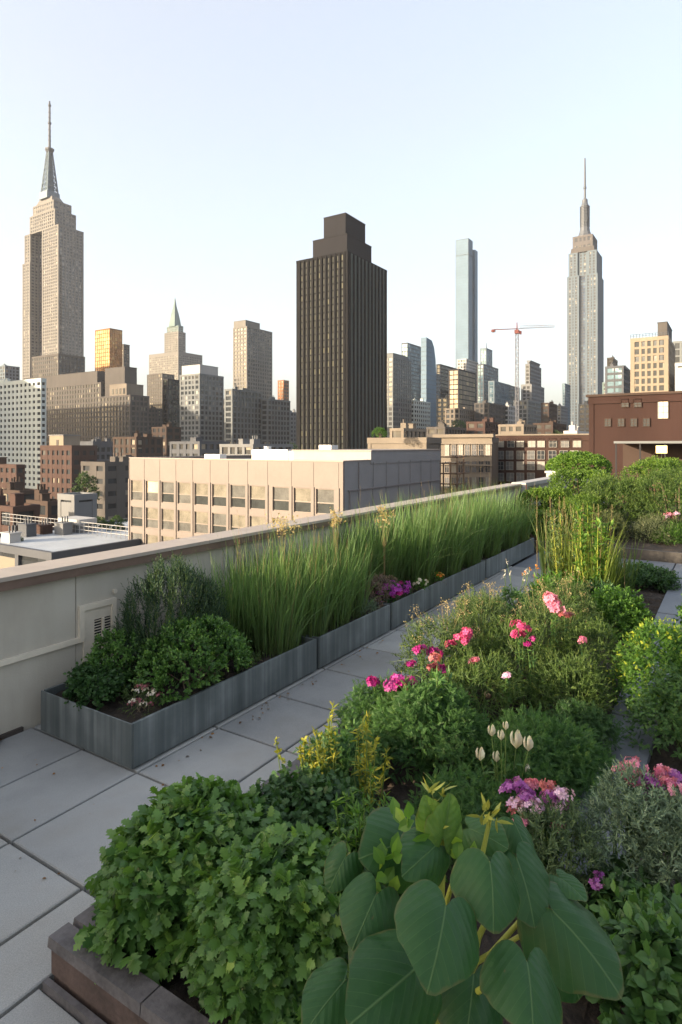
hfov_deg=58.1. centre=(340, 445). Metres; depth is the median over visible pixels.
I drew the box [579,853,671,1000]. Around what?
leafy herb
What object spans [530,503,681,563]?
bed
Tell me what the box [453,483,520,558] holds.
grass clump
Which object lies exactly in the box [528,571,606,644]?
wispy shrub
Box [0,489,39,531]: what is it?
distant building
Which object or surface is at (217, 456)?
rooftop unit
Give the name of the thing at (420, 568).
grass clump
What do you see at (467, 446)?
window
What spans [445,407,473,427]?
distant building
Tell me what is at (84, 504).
grey shed
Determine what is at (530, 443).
window
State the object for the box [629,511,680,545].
shrub
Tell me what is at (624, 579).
tall stalk plant
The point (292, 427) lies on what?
distant building
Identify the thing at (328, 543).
grass clump
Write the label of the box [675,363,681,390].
white wall building
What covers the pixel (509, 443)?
window
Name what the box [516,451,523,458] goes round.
window
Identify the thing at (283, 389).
orange brick tower
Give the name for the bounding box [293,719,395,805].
leafy herb
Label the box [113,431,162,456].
distant building
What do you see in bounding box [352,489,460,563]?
grass clump
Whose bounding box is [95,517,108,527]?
street tree
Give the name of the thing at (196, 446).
distant building
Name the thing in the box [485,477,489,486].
window
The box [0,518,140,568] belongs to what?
flat building
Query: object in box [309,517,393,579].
grass clump
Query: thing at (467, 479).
window
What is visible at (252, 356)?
square grid tower
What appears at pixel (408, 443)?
terrace block
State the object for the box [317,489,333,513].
window
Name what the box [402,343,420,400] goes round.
dark glass tower
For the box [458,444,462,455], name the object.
window
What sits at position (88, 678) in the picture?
dark shrub
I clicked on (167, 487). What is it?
window
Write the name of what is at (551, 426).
distant building
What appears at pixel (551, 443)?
window
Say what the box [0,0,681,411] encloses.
sky
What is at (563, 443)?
window
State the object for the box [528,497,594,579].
tall stalk plant
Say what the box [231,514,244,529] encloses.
window
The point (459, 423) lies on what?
street tree
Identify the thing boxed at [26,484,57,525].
distant building
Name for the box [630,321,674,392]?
cream hotel
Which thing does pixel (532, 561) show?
cross path
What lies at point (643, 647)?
yellow green bush
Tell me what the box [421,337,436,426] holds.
glass fin tower
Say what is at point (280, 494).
window
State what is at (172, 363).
stone block
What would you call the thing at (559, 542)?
leafy stalk plant
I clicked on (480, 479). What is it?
window
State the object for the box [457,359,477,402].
pale block
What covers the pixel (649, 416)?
red brick warehouse
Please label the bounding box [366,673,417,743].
phlox
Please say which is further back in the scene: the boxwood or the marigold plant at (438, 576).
the marigold plant at (438, 576)
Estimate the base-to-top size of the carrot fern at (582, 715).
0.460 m
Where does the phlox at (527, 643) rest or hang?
on the raised bed at (112, 995)
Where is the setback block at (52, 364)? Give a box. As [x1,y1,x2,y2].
[32,353,84,376]
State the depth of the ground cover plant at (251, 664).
5.74 m
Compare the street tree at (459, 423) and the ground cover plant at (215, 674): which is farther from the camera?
the street tree at (459, 423)
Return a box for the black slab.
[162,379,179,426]
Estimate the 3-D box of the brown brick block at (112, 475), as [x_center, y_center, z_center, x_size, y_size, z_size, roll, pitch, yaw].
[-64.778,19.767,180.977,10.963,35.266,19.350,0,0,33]
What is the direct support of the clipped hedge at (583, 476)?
on the bed at (664, 552)
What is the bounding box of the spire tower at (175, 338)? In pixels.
[164,299,185,352]
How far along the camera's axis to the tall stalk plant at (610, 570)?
8.41 m
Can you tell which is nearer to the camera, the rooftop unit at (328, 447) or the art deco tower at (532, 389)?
the rooftop unit at (328, 447)
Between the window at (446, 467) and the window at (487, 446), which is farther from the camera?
the window at (446, 467)
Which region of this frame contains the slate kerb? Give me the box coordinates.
[546,569,681,880]
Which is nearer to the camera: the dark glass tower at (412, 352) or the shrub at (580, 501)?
the shrub at (580, 501)
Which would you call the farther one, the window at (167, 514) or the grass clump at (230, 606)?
the window at (167, 514)
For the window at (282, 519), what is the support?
in the tan office building at (173, 497)
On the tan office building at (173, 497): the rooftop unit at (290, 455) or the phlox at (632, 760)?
the rooftop unit at (290, 455)
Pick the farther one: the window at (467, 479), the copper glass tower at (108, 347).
the copper glass tower at (108, 347)
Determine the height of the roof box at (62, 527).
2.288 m
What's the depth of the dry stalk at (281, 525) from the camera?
6.91 m
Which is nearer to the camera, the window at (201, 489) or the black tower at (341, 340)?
the window at (201, 489)
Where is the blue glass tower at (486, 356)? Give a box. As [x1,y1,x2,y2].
[480,343,491,366]
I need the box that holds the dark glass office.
[605,362,629,393]
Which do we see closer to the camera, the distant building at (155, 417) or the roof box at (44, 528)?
the roof box at (44, 528)
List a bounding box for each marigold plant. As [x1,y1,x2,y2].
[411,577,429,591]
[430,572,446,583]
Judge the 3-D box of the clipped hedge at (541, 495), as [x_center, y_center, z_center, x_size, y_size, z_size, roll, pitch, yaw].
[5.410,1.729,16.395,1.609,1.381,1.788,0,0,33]
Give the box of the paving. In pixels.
[0,566,546,1023]
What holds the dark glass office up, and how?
on the street ground
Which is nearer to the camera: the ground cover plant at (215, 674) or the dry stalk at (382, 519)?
the ground cover plant at (215, 674)
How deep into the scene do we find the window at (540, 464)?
90.96 m
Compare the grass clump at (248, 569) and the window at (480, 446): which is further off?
the window at (480, 446)
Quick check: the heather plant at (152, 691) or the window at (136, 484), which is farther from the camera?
the window at (136, 484)
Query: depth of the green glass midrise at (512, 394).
657.64 m
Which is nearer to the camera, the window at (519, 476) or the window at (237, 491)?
the window at (237, 491)
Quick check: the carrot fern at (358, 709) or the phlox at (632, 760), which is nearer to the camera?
the phlox at (632, 760)
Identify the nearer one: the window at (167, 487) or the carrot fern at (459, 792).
the carrot fern at (459, 792)
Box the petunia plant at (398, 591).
[374,578,413,602]
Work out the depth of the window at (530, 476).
91.81 m
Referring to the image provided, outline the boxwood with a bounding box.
[81,627,159,694]
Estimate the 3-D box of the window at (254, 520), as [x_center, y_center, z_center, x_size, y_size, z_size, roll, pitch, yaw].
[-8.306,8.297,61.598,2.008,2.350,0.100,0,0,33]
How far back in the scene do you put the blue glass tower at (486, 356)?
723.35 m
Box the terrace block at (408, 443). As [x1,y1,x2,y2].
[367,437,441,494]
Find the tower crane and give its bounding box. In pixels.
[491,323,551,423]
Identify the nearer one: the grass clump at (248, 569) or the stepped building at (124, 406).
the grass clump at (248, 569)
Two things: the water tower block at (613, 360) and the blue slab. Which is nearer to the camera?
the water tower block at (613, 360)
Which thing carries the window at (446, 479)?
in the loft building at (479, 452)
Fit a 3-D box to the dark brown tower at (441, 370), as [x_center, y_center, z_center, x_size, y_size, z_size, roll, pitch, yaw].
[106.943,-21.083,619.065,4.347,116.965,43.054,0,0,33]
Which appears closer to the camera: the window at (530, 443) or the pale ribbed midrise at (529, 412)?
the window at (530, 443)
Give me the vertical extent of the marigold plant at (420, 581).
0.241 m
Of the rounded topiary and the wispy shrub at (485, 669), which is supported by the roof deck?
the rounded topiary
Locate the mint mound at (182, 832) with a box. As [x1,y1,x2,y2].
[73,772,292,1007]
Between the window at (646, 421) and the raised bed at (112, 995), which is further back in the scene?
the window at (646, 421)
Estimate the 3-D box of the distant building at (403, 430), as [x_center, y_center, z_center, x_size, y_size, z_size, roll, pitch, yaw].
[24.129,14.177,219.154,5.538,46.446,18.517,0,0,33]
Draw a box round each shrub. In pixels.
[62,658,132,710]
[389,598,487,696]
[429,645,533,728]
[433,584,516,680]
[448,581,509,655]
[456,613,565,701]
[505,582,594,683]
[517,647,620,729]
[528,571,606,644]
[546,610,629,702]
[548,491,611,534]
[576,509,631,541]
[577,472,658,532]
[578,584,654,641]
[623,465,681,526]
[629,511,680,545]
[647,519,681,544]
[671,594,681,625]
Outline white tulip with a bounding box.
[476,721,533,817]
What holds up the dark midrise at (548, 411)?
on the street ground
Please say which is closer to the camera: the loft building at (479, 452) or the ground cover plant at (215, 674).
the ground cover plant at (215, 674)
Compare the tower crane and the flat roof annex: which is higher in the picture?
the tower crane
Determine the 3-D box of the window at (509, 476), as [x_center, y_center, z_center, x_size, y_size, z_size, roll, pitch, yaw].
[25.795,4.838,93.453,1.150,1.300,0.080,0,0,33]
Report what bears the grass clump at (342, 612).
on the metal planter at (343, 640)
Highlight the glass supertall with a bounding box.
[456,238,477,367]
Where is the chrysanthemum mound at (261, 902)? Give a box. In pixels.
[169,821,348,1023]
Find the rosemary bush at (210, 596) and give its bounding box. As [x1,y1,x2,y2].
[106,550,234,679]
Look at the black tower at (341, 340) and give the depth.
340.81 m
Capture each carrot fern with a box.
[331,669,420,756]
[361,676,494,784]
[403,757,513,870]
[466,700,616,833]
[545,696,630,768]
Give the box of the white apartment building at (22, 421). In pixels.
[0,378,46,488]
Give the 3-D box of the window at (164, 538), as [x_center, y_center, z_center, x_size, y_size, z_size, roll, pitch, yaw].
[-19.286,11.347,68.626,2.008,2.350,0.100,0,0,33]
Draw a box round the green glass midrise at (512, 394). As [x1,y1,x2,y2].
[510,385,519,405]
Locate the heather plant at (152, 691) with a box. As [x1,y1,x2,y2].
[119,682,164,717]
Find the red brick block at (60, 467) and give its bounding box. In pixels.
[40,445,96,498]
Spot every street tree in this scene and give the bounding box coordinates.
[71,472,101,499]
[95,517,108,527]
[107,515,127,530]
[451,418,465,427]
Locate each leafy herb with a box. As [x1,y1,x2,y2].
[249,760,373,844]
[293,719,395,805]
[319,815,447,896]
[494,584,535,619]
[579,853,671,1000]
[583,879,681,1023]
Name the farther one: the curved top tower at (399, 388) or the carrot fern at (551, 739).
the curved top tower at (399, 388)
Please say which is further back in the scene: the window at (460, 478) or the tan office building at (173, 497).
the window at (460, 478)
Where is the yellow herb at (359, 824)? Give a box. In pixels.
[327,760,400,868]
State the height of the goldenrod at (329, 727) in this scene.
0.630 m
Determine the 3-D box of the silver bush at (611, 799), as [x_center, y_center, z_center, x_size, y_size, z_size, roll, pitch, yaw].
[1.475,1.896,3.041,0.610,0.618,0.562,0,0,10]
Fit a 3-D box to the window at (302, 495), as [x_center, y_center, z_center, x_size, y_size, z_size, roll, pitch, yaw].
[-3.620,5.247,58.598,2.008,2.350,0.100,0,0,33]
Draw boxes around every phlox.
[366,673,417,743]
[405,660,417,685]
[412,644,446,686]
[444,627,472,684]
[467,657,479,711]
[498,776,575,872]
[500,671,511,714]
[510,619,531,715]
[523,636,538,710]
[542,591,565,691]
[557,611,575,672]
[577,636,586,700]
[587,870,604,904]
[611,756,649,866]
[632,763,681,873]
[661,511,679,539]
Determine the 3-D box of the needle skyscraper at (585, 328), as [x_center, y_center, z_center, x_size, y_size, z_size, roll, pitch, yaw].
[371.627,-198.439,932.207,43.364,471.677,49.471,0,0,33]
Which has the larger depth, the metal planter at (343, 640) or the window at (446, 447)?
the window at (446, 447)
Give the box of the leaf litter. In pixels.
[155,611,438,766]
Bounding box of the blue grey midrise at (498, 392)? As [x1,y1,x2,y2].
[488,381,509,404]
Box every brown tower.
[122,344,129,366]
[436,364,456,397]
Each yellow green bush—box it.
[603,617,681,722]
[620,661,681,759]
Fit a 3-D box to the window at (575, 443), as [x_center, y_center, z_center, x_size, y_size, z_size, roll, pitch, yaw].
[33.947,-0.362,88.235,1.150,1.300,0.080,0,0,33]
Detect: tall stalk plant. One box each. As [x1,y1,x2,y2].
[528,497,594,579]
[536,504,599,583]
[567,504,628,588]
[601,536,644,593]
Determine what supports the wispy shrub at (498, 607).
on the raised bed at (112, 995)
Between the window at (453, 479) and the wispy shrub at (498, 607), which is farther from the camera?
the window at (453, 479)
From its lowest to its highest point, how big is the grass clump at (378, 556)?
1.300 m
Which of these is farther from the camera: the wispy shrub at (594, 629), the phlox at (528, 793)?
the wispy shrub at (594, 629)
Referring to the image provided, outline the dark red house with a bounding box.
[0,457,24,488]
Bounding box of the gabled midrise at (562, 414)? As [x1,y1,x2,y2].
[557,403,567,430]
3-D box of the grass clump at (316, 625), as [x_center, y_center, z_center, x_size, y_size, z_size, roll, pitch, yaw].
[-0.489,1.479,6.879,1.809,1.304,1.388,0,0,0]
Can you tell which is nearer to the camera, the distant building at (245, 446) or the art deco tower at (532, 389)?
the distant building at (245, 446)
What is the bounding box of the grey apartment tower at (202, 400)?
[180,364,223,441]
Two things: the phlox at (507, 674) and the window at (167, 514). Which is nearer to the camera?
the phlox at (507, 674)
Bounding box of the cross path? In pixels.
[515,551,681,570]
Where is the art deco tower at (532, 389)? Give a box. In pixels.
[521,360,543,402]
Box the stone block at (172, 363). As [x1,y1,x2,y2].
[149,351,201,379]
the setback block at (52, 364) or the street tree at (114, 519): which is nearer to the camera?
the street tree at (114, 519)
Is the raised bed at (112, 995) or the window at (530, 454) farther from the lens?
the window at (530, 454)
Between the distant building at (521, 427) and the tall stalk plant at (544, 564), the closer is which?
the tall stalk plant at (544, 564)
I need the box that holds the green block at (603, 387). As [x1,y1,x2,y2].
[602,382,604,393]
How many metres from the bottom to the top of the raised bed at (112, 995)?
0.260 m
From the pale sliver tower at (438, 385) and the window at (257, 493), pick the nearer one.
the window at (257, 493)
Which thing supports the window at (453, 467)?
in the loft building at (479, 452)
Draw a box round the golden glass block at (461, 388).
[448,369,475,409]
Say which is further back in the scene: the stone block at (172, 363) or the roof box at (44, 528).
the stone block at (172, 363)
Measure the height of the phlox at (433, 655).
0.592 m
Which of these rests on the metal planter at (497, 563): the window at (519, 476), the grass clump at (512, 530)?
the grass clump at (512, 530)
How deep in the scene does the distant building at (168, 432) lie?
332.81 m
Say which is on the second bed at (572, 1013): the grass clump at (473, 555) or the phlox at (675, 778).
the phlox at (675, 778)
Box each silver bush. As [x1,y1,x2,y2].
[512,789,606,909]
[572,756,681,899]
[617,782,681,892]
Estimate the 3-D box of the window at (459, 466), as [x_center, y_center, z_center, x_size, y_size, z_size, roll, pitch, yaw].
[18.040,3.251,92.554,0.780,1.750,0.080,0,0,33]
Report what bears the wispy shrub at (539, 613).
on the raised bed at (112, 995)
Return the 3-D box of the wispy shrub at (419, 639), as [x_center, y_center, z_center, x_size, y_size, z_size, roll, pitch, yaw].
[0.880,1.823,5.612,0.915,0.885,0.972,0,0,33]
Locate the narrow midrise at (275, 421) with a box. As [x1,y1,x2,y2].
[261,395,289,443]
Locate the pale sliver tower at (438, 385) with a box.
[436,373,439,397]
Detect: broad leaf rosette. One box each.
[523,567,590,617]
[575,577,623,621]
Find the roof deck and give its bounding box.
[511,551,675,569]
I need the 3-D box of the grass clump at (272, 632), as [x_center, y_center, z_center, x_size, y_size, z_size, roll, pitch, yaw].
[-0.636,1.508,6.313,1.539,1.245,1.608,0,0,33]
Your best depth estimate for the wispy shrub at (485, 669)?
4.86 m
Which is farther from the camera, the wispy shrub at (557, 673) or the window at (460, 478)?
the window at (460, 478)
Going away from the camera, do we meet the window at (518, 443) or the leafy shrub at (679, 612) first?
the leafy shrub at (679, 612)
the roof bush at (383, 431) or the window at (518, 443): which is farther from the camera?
the window at (518, 443)
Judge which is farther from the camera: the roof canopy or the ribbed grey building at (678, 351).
the ribbed grey building at (678, 351)
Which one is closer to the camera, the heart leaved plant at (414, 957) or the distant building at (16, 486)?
the heart leaved plant at (414, 957)
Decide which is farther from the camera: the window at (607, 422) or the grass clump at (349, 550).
the window at (607, 422)
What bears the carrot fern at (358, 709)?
on the raised bed at (112, 995)
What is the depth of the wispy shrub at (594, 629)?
5.47 m
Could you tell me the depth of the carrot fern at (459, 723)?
4.13 m
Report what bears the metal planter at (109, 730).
on the paving
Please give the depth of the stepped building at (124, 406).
439.70 m
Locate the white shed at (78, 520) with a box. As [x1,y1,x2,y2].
[58,516,96,532]
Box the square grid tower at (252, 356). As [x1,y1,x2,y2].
[233,320,271,398]
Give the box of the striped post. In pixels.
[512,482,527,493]
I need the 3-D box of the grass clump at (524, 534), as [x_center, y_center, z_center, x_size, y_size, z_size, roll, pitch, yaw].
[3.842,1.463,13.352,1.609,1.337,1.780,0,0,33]
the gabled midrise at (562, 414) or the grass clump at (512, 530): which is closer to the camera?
the grass clump at (512, 530)
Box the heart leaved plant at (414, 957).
[301,772,623,1023]
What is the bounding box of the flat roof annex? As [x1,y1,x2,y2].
[80,437,112,460]
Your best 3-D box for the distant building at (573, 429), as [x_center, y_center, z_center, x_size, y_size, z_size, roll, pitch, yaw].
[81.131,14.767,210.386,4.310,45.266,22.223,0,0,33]
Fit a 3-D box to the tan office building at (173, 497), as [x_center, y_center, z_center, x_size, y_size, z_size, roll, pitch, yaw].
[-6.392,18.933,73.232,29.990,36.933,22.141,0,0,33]
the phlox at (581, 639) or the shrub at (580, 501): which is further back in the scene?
the shrub at (580, 501)
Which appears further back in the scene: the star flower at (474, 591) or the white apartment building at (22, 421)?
the white apartment building at (22, 421)
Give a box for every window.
[132,480,141,500]
[132,506,141,526]
[132,532,141,544]
[147,481,157,501]
[147,507,157,528]
[147,534,157,543]
[162,482,173,502]
[162,509,173,530]
[162,536,173,540]
[178,482,190,503]
[178,510,190,531]
[195,483,207,505]
[195,511,207,533]
[213,484,225,506]
[213,513,225,532]
[231,485,244,507]
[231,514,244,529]
[250,486,264,509]
[250,516,264,526]
[273,487,288,511]
[273,518,288,522]
[295,488,310,512]
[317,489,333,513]
[444,445,448,455]
[444,461,448,472]
[444,477,448,488]
[451,444,455,455]
[451,461,455,472]
[451,477,455,488]
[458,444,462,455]
[458,461,462,472]
[458,477,462,488]
[465,444,469,455]
[465,461,469,472]
[465,477,469,488]
[472,444,476,455]
[472,461,476,472]
[472,477,476,488]
[478,444,483,455]
[478,461,483,472]
[478,477,483,487]
[485,444,489,455]
[485,461,489,472]
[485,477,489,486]
[498,441,503,446]
[498,451,503,458]
[498,462,503,469]
[498,473,503,480]
[506,451,512,458]
[506,461,512,469]
[506,473,513,480]
[507,439,514,446]
[516,441,523,446]
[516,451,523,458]
[516,461,523,469]
[516,473,523,480]
[527,451,534,458]
[527,461,534,469]
[527,473,534,479]
[528,441,535,446]
[537,439,544,446]
[537,451,544,458]
[537,461,544,469]
[548,450,555,458]
[549,438,556,446]
[561,438,568,446]
[573,438,580,446]
[604,418,610,426]
[617,418,624,426]
[621,399,628,406]
[630,418,636,426]
[633,399,641,406]
[643,418,649,426]
[658,400,667,418]
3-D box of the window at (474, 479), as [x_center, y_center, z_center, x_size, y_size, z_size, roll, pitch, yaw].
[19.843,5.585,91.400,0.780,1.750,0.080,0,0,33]
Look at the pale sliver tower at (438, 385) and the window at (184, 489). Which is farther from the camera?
the pale sliver tower at (438, 385)
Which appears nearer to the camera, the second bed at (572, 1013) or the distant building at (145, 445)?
the second bed at (572, 1013)
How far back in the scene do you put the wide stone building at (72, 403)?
467.19 m
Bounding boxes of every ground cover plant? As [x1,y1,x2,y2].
[199,670,224,689]
[234,655,256,673]
[242,649,263,661]
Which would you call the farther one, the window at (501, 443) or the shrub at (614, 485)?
the window at (501, 443)
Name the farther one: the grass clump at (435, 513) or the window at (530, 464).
the window at (530, 464)
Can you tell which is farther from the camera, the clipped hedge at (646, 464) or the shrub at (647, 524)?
the clipped hedge at (646, 464)
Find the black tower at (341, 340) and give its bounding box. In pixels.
[296,212,386,449]
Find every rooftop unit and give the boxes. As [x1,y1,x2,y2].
[205,454,225,458]
[252,446,291,459]
[289,451,292,459]
[319,445,337,449]
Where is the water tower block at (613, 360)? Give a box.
[607,355,617,365]
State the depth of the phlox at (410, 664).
4.88 m
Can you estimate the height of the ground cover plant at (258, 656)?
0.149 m
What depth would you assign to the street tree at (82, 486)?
164.38 m
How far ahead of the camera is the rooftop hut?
235.89 m
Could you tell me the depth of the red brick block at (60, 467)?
234.88 m
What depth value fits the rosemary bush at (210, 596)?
5.58 m
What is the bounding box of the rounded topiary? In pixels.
[545,451,612,502]
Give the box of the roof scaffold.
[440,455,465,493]
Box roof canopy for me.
[614,441,681,501]
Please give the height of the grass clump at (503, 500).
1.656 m
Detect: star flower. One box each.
[464,584,485,623]
[501,560,529,608]
[522,564,539,593]
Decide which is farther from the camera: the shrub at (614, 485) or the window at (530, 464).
the window at (530, 464)
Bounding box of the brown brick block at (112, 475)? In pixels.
[81,452,133,520]
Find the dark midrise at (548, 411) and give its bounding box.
[541,400,556,422]
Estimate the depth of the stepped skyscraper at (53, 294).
821.40 m
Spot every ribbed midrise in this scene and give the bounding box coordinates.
[224,385,261,443]
[514,399,540,424]
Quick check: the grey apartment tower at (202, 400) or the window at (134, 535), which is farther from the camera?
the grey apartment tower at (202, 400)
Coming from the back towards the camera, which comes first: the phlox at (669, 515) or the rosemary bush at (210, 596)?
the phlox at (669, 515)
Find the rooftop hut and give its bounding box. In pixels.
[48,435,80,444]
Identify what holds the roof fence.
on the flat building at (38, 548)
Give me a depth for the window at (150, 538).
70.19 m
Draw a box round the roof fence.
[2,513,127,538]
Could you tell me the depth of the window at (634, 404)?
65.84 m
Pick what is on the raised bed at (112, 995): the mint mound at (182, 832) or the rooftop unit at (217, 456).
the mint mound at (182, 832)
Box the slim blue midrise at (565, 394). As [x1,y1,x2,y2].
[562,383,569,430]
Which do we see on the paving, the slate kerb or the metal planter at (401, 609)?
the metal planter at (401, 609)
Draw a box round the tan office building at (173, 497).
[128,449,441,544]
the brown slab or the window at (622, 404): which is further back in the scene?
the brown slab
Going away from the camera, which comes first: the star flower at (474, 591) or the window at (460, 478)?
the star flower at (474, 591)
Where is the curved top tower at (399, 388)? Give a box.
[387,353,411,437]
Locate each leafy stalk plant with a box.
[546,509,583,580]
[567,502,615,587]
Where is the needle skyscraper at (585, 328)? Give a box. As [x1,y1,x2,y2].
[567,158,603,425]
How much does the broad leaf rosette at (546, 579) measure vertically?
0.715 m
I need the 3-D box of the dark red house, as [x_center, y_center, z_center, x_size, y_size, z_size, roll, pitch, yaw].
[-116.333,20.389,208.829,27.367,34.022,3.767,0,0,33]
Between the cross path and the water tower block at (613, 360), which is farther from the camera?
the water tower block at (613, 360)
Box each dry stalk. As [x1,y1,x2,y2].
[265,513,299,567]
[329,508,345,573]
[374,504,394,574]
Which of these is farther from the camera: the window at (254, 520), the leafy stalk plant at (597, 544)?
the window at (254, 520)
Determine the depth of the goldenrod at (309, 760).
3.71 m
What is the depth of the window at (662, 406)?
64.52 m
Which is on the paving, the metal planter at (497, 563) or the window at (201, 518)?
the metal planter at (497, 563)
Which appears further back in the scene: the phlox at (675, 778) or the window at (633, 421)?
the window at (633, 421)
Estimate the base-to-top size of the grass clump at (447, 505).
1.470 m
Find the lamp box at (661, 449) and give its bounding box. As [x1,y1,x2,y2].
[656,446,666,456]
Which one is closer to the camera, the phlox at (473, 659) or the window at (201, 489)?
the phlox at (473, 659)
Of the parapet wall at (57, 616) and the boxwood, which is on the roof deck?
the parapet wall at (57, 616)
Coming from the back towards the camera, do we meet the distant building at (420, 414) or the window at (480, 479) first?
the distant building at (420, 414)
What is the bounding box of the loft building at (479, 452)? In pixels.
[433,434,498,493]
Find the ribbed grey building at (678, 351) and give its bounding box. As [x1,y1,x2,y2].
[673,341,681,362]
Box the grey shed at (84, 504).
[57,492,96,517]
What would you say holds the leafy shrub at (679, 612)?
on the second bed at (572, 1013)
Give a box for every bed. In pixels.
[42,567,677,1023]
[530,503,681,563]
[561,703,681,1023]
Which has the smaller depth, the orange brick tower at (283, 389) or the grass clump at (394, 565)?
the grass clump at (394, 565)
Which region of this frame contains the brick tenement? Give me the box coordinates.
[495,434,588,484]
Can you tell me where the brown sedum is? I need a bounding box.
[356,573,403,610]
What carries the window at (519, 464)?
in the brick tenement
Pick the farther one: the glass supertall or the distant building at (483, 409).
the glass supertall
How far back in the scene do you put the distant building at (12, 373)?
624.65 m
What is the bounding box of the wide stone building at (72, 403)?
[24,371,104,444]
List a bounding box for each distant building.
[0,364,19,380]
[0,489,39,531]
[3,477,36,502]
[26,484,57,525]
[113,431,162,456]
[149,406,161,433]
[151,422,180,456]
[169,434,229,455]
[219,435,292,454]
[290,409,295,449]
[389,419,426,437]
[412,398,429,428]
[426,420,466,436]
[436,394,447,426]
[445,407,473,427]
[466,417,500,433]
[474,400,505,423]
[498,419,536,433]
[505,402,516,423]
[533,419,565,433]
[563,422,588,433]
[578,401,588,431]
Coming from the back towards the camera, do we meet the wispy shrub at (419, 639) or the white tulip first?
the wispy shrub at (419, 639)
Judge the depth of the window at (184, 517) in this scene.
67.30 m
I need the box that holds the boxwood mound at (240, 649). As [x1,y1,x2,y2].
[128,612,253,705]
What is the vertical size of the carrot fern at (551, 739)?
0.584 m
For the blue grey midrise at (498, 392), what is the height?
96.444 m
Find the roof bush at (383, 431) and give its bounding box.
[371,427,387,437]
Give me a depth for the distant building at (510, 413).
463.30 m
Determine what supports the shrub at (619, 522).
on the bed at (664, 552)
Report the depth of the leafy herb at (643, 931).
2.27 m
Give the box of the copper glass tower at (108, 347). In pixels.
[95,328,121,371]
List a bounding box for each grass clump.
[178,543,293,659]
[211,528,318,611]
[214,539,343,658]
[223,511,338,591]
[224,523,365,644]
[267,512,361,585]
[281,526,378,630]
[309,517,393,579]
[309,531,388,620]
[320,494,440,591]
[322,504,404,589]
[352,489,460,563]
[353,496,452,588]
[389,491,497,577]
[398,476,477,553]
[419,479,500,567]
[422,485,502,539]
[444,482,519,539]
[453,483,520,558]
[464,478,537,536]
[465,480,534,549]
[497,486,545,543]
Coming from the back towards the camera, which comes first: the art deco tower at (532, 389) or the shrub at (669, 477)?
the art deco tower at (532, 389)
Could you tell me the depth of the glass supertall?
907.41 m
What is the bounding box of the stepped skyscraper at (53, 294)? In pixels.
[22,101,83,379]
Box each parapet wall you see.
[0,483,521,740]
[519,476,576,506]
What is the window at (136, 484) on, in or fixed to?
in the tan office building at (173, 497)
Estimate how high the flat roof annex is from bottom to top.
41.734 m
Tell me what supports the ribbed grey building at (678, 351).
on the street ground
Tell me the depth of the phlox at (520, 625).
5.09 m
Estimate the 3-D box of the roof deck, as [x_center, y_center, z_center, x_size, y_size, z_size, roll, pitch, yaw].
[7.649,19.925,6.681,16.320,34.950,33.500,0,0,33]
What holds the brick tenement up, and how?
on the street ground
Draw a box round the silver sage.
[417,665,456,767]
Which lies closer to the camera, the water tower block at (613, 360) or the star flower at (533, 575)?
the star flower at (533, 575)
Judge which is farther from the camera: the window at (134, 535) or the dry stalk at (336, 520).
the window at (134, 535)
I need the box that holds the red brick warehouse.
[586,391,681,502]
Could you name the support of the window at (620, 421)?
in the red brick warehouse
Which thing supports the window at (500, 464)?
in the brick tenement
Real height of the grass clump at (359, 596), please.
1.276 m
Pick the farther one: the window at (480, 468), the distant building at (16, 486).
the distant building at (16, 486)
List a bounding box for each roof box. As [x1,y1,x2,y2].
[0,525,21,542]
[17,517,37,536]
[37,518,53,534]
[53,516,73,534]
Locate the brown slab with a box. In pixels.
[147,373,173,408]
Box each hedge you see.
[516,485,572,525]
[522,507,565,539]
[547,466,624,514]
[619,560,681,592]
[620,455,681,513]
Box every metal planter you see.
[41,636,316,768]
[306,601,389,668]
[368,560,484,629]
[482,538,533,578]
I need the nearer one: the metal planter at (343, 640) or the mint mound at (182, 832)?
the mint mound at (182, 832)
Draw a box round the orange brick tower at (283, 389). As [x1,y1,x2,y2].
[278,380,288,400]
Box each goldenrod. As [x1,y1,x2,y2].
[274,731,328,774]
[305,701,340,780]
[350,710,393,813]
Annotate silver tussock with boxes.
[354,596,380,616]
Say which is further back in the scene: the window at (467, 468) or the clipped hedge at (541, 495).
the window at (467, 468)
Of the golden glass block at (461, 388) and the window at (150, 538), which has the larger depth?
the golden glass block at (461, 388)
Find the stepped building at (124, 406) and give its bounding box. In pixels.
[100,366,148,440]
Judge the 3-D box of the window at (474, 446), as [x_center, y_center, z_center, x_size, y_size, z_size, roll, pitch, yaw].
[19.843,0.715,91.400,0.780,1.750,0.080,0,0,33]
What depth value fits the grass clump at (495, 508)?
12.37 m
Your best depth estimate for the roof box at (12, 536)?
70.97 m
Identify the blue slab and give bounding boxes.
[477,364,497,402]
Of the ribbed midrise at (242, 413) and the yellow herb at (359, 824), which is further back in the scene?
the ribbed midrise at (242, 413)

